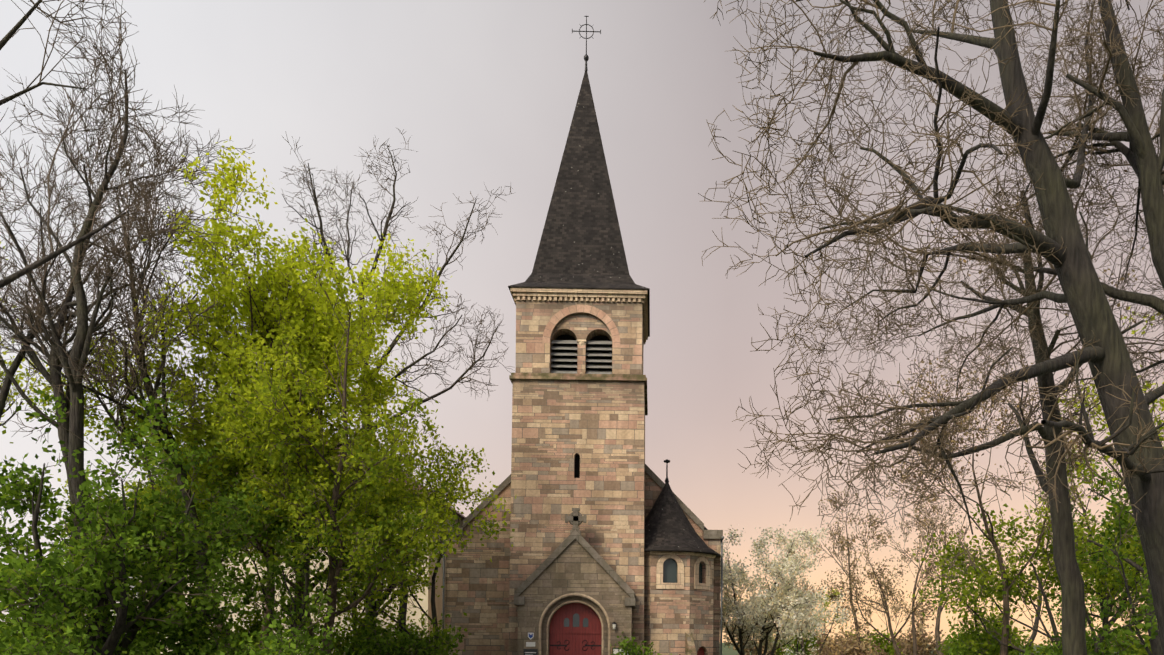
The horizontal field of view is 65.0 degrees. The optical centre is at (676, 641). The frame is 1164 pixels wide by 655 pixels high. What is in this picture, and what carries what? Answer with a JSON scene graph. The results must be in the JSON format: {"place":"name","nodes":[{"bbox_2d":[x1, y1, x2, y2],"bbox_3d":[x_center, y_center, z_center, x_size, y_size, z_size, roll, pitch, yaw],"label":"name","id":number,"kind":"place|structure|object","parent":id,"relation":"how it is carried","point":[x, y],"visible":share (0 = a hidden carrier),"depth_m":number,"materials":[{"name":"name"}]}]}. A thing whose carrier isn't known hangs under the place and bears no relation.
{"place":"outdoors","nodes":[
{"label":"outdoors","id":0,"kind":"place"},
{"bbox_2d":[0,241,51,462],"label":"tree foliage","id":1,"kind":"object","parent":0,"point":[18,382],"visible":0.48,"depth_m":35.44,"materials":[{"name":"plant"}]},
{"bbox_2d":[126,441,465,654],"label":"cream building","id":2,"kind":"structure","parent":0,"point":[425,603],"depth_m":49.19,"materials":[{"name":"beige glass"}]},
{"bbox_2d":[508,16,649,654],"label":"church tower","id":3,"kind":"structure","parent":0,"point":[578,378],"depth_m":40.53,"materials":[{"name":"beige stone"}]},
{"bbox_2d":[514,508,635,654],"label":"church porch","id":4,"kind":"object","parent":3,"relation":"attached to","point":[574,567],"visible":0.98,"depth_m":39.47,"materials":[{"name":"brown stone"}]},
{"bbox_2d":[524,633,537,654],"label":"wall signs","id":5,"kind":"object","parent":4,"relation":"attached to","point":[530,651],"depth_m":39.39,"materials":[{"name":"white"}]},
{"bbox_2d":[549,603,601,654],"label":"church door","id":6,"kind":"structure","parent":4,"relation":"in","point":[575,628],"depth_m":40.17,"materials":[{"name":"red wood"}]},
{"bbox_2d":[0,0,1163,644],"label":"sky","id":7,"kind":"structure","parent":0,"point":[486,92],"materials":[{"name":"grey"}]},
{"bbox_2d":[132,642,1139,654],"bbox_3d":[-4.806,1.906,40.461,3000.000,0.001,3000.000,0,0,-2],"label":"ground","id":8,"kind":"structure","parent":0,"point":[727,651],"depth_m":222.77,"materials":[{"name":"green plant"}]},
{"bbox_2d":[0,337,49,462],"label":"tree","id":9,"kind":"object","parent":8,"relation":"on","point":[7,409],"visible":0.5,"depth_m":35.46,"materials":[{"name":"brown plant"}]},
{"bbox_2d":[0,604,55,654],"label":"shrub foliage","id":10,"kind":"object","parent":8,"relation":"on","point":[1,631],"depth_m":31.62,"materials":[{"name":"green plant"}]},
{"bbox_2d":[0,616,97,654],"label":"shrub foliage","id":11,"kind":"object","parent":8,"relation":"on","point":[15,650],"depth_m":20.16,"materials":[{"name":"green plant"}]},
{"bbox_2d":[0,100,182,419],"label":"bare tree","id":12,"kind":"object","parent":8,"relation":"on","point":[7,382],"visible":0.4,"depth_m":28.89,"materials":[{"name":"brown plant"}]},
{"bbox_2d":[0,0,255,654],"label":"tall bare tree","id":13,"kind":"object","parent":8,"relation":"on","point":[72,363],"visible":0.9,"depth_m":27.75,"materials":[{"name":"brown plant"}]},
{"bbox_2d":[0,0,267,297],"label":"tree","id":14,"kind":"object","parent":8,"relation":"on","point":[9,279],"visible":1,"depth_m":10.37,"materials":[{"name":"brown plant"}]},
{"bbox_2d":[110,585,166,654],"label":"shrub foliage","id":15,"kind":"object","parent":8,"relation":"on","point":[134,641],"depth_m":34.51,"materials":[{"name":"green plant"}]},
{"bbox_2d":[0,358,278,654],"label":"dense green tree","id":16,"kind":"object","parent":8,"relation":"on","point":[54,560],"depth_m":24.18,"materials":[{"name":"green plant"}]},
{"bbox_2d":[124,595,256,654],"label":"shrub foliage","id":17,"kind":"object","parent":8,"relation":"on","point":[194,641],"depth_m":25.64,"materials":[{"name":"green plant"}]},
{"bbox_2d":[115,406,279,577],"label":"green tree","id":18,"kind":"object","parent":8,"relation":"on","point":[248,570],"depth_m":40.13,"materials":[{"name":"green plant"}]},
{"bbox_2d":[18,136,456,654],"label":"tall green tree","id":19,"kind":"object","parent":8,"relation":"on","point":[219,406],"depth_m":29.33,"materials":[{"name":"green plant"}]},
{"bbox_2d":[207,600,289,654],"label":"shrub foliage","id":20,"kind":"object","parent":8,"relation":"on","point":[254,621],"depth_m":33.20,"materials":[{"name":"green plant"}]},
{"bbox_2d":[220,611,354,654],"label":"shrub foliage","id":21,"kind":"object","parent":8,"relation":"on","point":[268,642],"depth_m":22.30,"materials":[{"name":"green plant"}]},
{"bbox_2d":[182,487,408,650],"bbox_3d":[-12.301,-1.584,29.489,6.390,7.102,5.985,0,0,-2],"label":"bush","id":22,"kind":"object","parent":8,"relation":"on","point":[249,580],"depth_m":28.79,"materials":[{"name":"green plant"}]},
{"bbox_2d":[281,608,423,654],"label":"shrub foliage","id":23,"kind":"object","parent":8,"relation":"on","point":[343,641],"depth_m":35.82,"materials":[{"name":"green plant"}]},
{"bbox_2d":[281,128,514,627],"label":"bare tree","id":24,"kind":"object","parent":8,"relation":"on","point":[394,341],"visible":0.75,"depth_m":40.70,"materials":[{"name":"brown plant"}]},
{"bbox_2d":[311,331,488,651],"bbox_3d":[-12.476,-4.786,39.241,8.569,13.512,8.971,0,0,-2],"label":"tree","id":25,"kind":"object","parent":8,"relation":"on","point":[427,490],"depth_m":38.45,"materials":[{"name":"green plant"}]},
{"bbox_2d":[335,605,470,654],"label":"shrub foliage","id":26,"kind":"object","parent":8,"relation":"on","point":[398,650],"depth_m":32.64,"materials":[{"name":"green plant"}]},
{"bbox_2d":[301,409,515,654],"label":"tree","id":27,"kind":"object","parent":8,"relation":"on","point":[448,504],"depth_m":33.18,"materials":[{"name":"green plant"}]},
{"bbox_2d":[318,300,498,594],"bbox_3d":[-12.650,-7.996,39.304,8.993,12.763,4.785,0,0,-42],"label":"tree","id":28,"kind":"object","parent":8,"relation":"on","point":[461,481],"visible":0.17,"depth_m":39.64,"materials":[{"name":"green plant"}]},
{"bbox_2d":[442,464,723,654],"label":"church nave","id":29,"kind":"structure","parent":8,"relation":"on","point":[476,582],"depth_m":42.85,"materials":[{"name":"brown stone"}]},
{"bbox_2d":[611,646,627,654],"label":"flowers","id":30,"kind":"object","parent":8,"relation":"on","point":[616,648],"visible":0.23,"depth_m":39.42,"materials":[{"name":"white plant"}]},
{"bbox_2d":[610,632,671,654],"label":"shrub foliage","id":31,"kind":"object","parent":8,"relation":"on","point":[629,644],"depth_m":38.57,"materials":[{"name":"green plant"}]},
{"bbox_2d":[644,459,720,654],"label":"turret","id":32,"kind":"object","parent":8,"relation":"on","point":[680,555],"visible":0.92,"depth_m":41.08,"materials":[{"name":"beige stone"}]},
{"bbox_2d":[720,589,748,626],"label":"tree foliage","id":33,"kind":"object","parent":8,"relation":"on","point":[732,597],"depth_m":118.16,"materials":[{"name":"plant"}]},
{"bbox_2d":[729,636,783,654],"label":"shrub foliage","id":34,"kind":"object","parent":8,"relation":"on","point":[754,649],"depth_m":80.64,"materials":[{"name":"plant"}]},
{"bbox_2d":[720,523,829,654],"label":"tree","id":35,"kind":"object","parent":8,"relation":"on","point":[753,605],"depth_m":51.84,"materials":[{"name":"white plant"}]},
{"bbox_2d":[763,635,791,654],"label":"shrub foliage","id":36,"kind":"object","parent":8,"relation":"on","point":[778,652],"depth_m":99.15,"materials":[{"name":"green plant"}]},
{"bbox_2d":[775,579,817,651],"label":"bare tree","id":37,"kind":"object","parent":8,"relation":"on","point":[807,608],"visible":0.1,"depth_m":82.75,"materials":[{"name":"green plant"}]},
{"bbox_2d":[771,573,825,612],"bbox_3d":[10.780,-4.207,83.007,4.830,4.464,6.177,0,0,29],"label":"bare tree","id":38,"kind":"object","parent":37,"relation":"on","point":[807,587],"visible":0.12,"depth_m":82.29,"materials":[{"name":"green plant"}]},
{"bbox_2d":[782,623,827,654],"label":"shrub foliage","id":39,"kind":"object","parent":8,"relation":"on","point":[807,644],"depth_m":85.77,"materials":[{"name":"green plant"}]},
{"bbox_2d":[768,580,856,654],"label":"tree","id":40,"kind":"object","parent":8,"relation":"on","point":[825,616],"depth_m":66.88,"materials":[{"name":"white plant"}]},
{"bbox_2d":[807,627,840,654],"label":"shrub foliage","id":41,"kind":"object","parent":8,"relation":"on","point":[824,637],"depth_m":104.31,"materials":[{"name":"plant"}]},
{"bbox_2d":[816,588,846,634],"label":"tree foliage","id":42,"kind":"object","parent":8,"relation":"on","point":[826,602],"depth_m":153.34,"materials":[{"name":"green plant"}]},
{"bbox_2d":[805,627,865,654],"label":"shrub foliage","id":43,"kind":"object","parent":8,"relation":"on","point":[836,639],"depth_m":79.20,"materials":[{"name":"plant"}]},
{"bbox_2d":[808,479,883,646],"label":"bare tree","id":44,"kind":"object","parent":8,"relation":"on","point":[847,543],"visible":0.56,"depth_m":67.28,"materials":[{"name":"brown plant"}]},
{"bbox_2d":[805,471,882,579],"bbox_3d":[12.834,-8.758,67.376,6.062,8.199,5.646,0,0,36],"label":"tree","id":45,"kind":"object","parent":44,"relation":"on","point":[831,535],"visible":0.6,"depth_m":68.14,"materials":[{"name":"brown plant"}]},
{"bbox_2d":[815,625,888,654],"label":"shrub foliage","id":46,"kind":"object","parent":8,"relation":"on","point":[855,646],"depth_m":43.58,"materials":[{"name":"plant"}]},
{"bbox_2d":[845,622,872,642],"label":"shrub foliage","id":47,"kind":"object","parent":8,"relation":"on","point":[851,632],"depth_m":98.80,"materials":[{"name":"plant"}]},
{"bbox_2d":[820,513,937,654],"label":"tree","id":48,"kind":"object","parent":8,"relation":"on","point":[893,641],"visible":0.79,"depth_m":52.92,"materials":[{"name":"brown plant"}]},
{"bbox_2d":[864,625,903,654],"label":"shrub foliage","id":49,"kind":"object","parent":8,"relation":"on","point":[889,649],"depth_m":84.85,"materials":[{"name":"green plant"}]},
{"bbox_2d":[858,588,910,641],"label":"bare tree","id":50,"kind":"object","parent":8,"relation":"on","point":[891,613],"visible":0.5,"depth_m":95.91,"materials":[{"name":"brown plant"}]},
{"bbox_2d":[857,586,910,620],"bbox_3d":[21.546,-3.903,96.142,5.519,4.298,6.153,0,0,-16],"label":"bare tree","id":51,"kind":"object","parent":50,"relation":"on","point":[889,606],"visible":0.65,"depth_m":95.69,"materials":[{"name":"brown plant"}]},
{"bbox_2d":[889,630,910,654],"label":"shrub foliage","id":52,"kind":"object","parent":8,"relation":"on","point":[898,639],"depth_m":103.00,"materials":[{"name":"brown plant"}]},
{"bbox_2d":[888,624,945,654],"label":"shrub foliage","id":53,"kind":"object","parent":8,"relation":"on","point":[920,636],"depth_m":76.74,"materials":[{"name":"brown plant"}]},
{"bbox_2d":[875,493,962,654],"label":"bare tree","id":54,"kind":"object","parent":8,"relation":"on","point":[914,630],"visible":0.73,"depth_m":72.03,"materials":[{"name":"brown plant"}]},
{"bbox_2d":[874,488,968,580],"bbox_3d":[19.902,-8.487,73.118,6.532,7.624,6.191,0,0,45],"label":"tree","id":55,"kind":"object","parent":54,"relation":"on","point":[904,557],"visible":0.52,"depth_m":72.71,"materials":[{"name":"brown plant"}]},
{"bbox_2d":[905,601,934,651],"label":"tree foliage","id":56,"kind":"object","parent":8,"relation":"on","point":[922,617],"depth_m":140.35,"materials":[{"name":"beige plant"}]},
{"bbox_2d":[698,0,1163,654],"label":"bare tree","id":57,"kind":"object","parent":8,"relation":"on","point":[1136,448],"visible":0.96,"depth_m":13.57,"materials":[{"name":"brown plant"}]},
{"bbox_2d":[901,493,969,654],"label":"green tree","id":58,"kind":"object","parent":8,"relation":"on","point":[937,627],"visible":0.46,"depth_m":44.48,"materials":[{"name":"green plant"}]},
{"bbox_2d":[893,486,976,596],"bbox_3d":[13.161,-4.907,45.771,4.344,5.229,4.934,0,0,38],"label":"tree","id":59,"kind":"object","parent":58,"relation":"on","point":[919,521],"visible":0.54,"depth_m":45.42,"materials":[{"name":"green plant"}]},
{"bbox_2d":[941,630,964,653],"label":"shrub foliage","id":60,"kind":"object","parent":8,"relation":"on","point":[951,643],"depth_m":83.04,"materials":[{"name":"green plant"}]},
{"bbox_2d":[909,531,1050,654],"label":"green tree","id":61,"kind":"object","parent":8,"relation":"on","point":[975,590],"visible":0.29,"depth_m":34.71,"materials":[{"name":"green plant"}]},
{"bbox_2d":[855,341,1105,654],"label":"thin tree","id":62,"kind":"object","parent":8,"relation":"on","point":[1006,620],"depth_m":29.76,"materials":[{"name":"brown plant"}]},
{"bbox_2d":[936,624,1029,654],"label":"shrub foliage","id":63,"kind":"object","parent":8,"relation":"on","point":[945,649],"depth_m":42.41,"materials":[{"name":"green plant"}]},
{"bbox_2d":[946,622,1022,654],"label":"shrub foliage","id":64,"kind":"object","parent":8,"relation":"on","point":[957,650],"depth_m":32.84,"materials":[{"name":"green plant"}]},
{"bbox_2d":[808,127,1163,654],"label":"tree","id":65,"kind":"object","parent":8,"relation":"on","point":[1073,635],"depth_m":19.65,"materials":[{"name":"brown plant"}]},
{"bbox_2d":[978,601,1002,629],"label":"tree foliage","id":66,"kind":"object","parent":8,"relation":"on","point":[997,612],"depth_m":157.75,"materials":[{"name":"green plant"}]},
{"bbox_2d":[956,622,1034,653],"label":"shrub foliage","id":67,"kind":"object","parent":8,"relation":"on","point":[1022,632],"depth_m":70.65,"materials":[{"name":"green plant"}]},
{"bbox_2d":[913,498,1109,654],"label":"green tree","id":68,"kind":"object","parent":8,"relation":"on","point":[1051,618],"visible":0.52,"depth_m":30.83,"materials":[{"name":"green plant"}]},
{"bbox_2d":[998,472,1090,654],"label":"green tree","id":69,"kind":"object","parent":8,"relation":"on","point":[1034,632],"visible":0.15,"depth_m":47.12,"materials":[{"name":"green plant"}]},
{"bbox_2d":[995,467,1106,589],"bbox_3d":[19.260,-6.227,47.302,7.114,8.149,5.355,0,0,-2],"label":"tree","id":70,"kind":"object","parent":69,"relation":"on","point":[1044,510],"visible":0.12,"depth_m":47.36,"materials":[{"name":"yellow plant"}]},
{"bbox_2d":[940,0,1163,407],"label":"tree","id":71,"kind":"object","parent":8,"relation":"on","point":[1144,160],"visible":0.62,"depth_m":16.39,"materials":[{"name":"brown plant"}]},
{"bbox_2d":[1015,608,1132,654],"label":"shrub foliage","id":72,"kind":"object","parent":8,"relation":"on","point":[1056,649],"depth_m":26.64,"materials":[{"name":"green plant"}]},
{"bbox_2d":[1021,617,1145,654],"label":"shrub foliage","id":73,"kind":"object","parent":8,"relation":"on","point":[1088,645],"depth_m":39.23,"materials":[{"name":"green plant"}]},
{"bbox_2d":[1015,495,1157,653],"bbox_3d":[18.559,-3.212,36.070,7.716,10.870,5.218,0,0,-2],"label":"green tree","id":74,"kind":"object","parent":8,"relation":"on","point":[1113,619],"visible":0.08,"depth_m":36.70,"materials":[{"name":"green plant"}]},
{"bbox_2d":[1031,447,1143,647],"bbox_3d":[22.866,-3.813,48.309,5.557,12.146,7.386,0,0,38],"label":"green tree","id":75,"kind":"object","parent":8,"relation":"on","point":[1102,607],"visible":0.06,"depth_m":48.80,"materials":[{"name":"green plant"}]},
{"bbox_2d":[1028,306,1163,654],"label":"green tree","id":76,"kind":"object","parent":8,"relation":"on","point":[1093,465],"depth_m":29.52,"materials":[{"name":"green plant"}]},
{"bbox_2d":[1097,477,1145,575],"bbox_3d":[18.265,-5.618,32.501,6.234,9.016,4.662,0,0,9],"label":"tree","id":77,"kind":"object","parent":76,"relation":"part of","point":[1133,548],"visible":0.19,"depth_m":32.30,"materials":[{"name":"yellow plant"}]},
{"bbox_2d":[1077,472,1157,654],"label":"green tree","id":78,"kind":"object","parent":8,"relation":"on","point":[1142,642],"visible":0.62,"depth_m":24.08,"materials":[{"name":"green plant"}]},
{"bbox_2d":[1112,594,1144,628],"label":"tree foliage","id":79,"kind":"object","parent":8,"relation":"on","point":[1124,612],"depth_m":157.34,"materials":[{"name":"green plant"}]},
{"bbox_2d":[1120,628,1152,654],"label":"shrub foliage","id":80,"kind":"object","parent":8,"relation":"on","point":[1141,651],"depth_m":31.18,"materials":[{"name":"green plant"}]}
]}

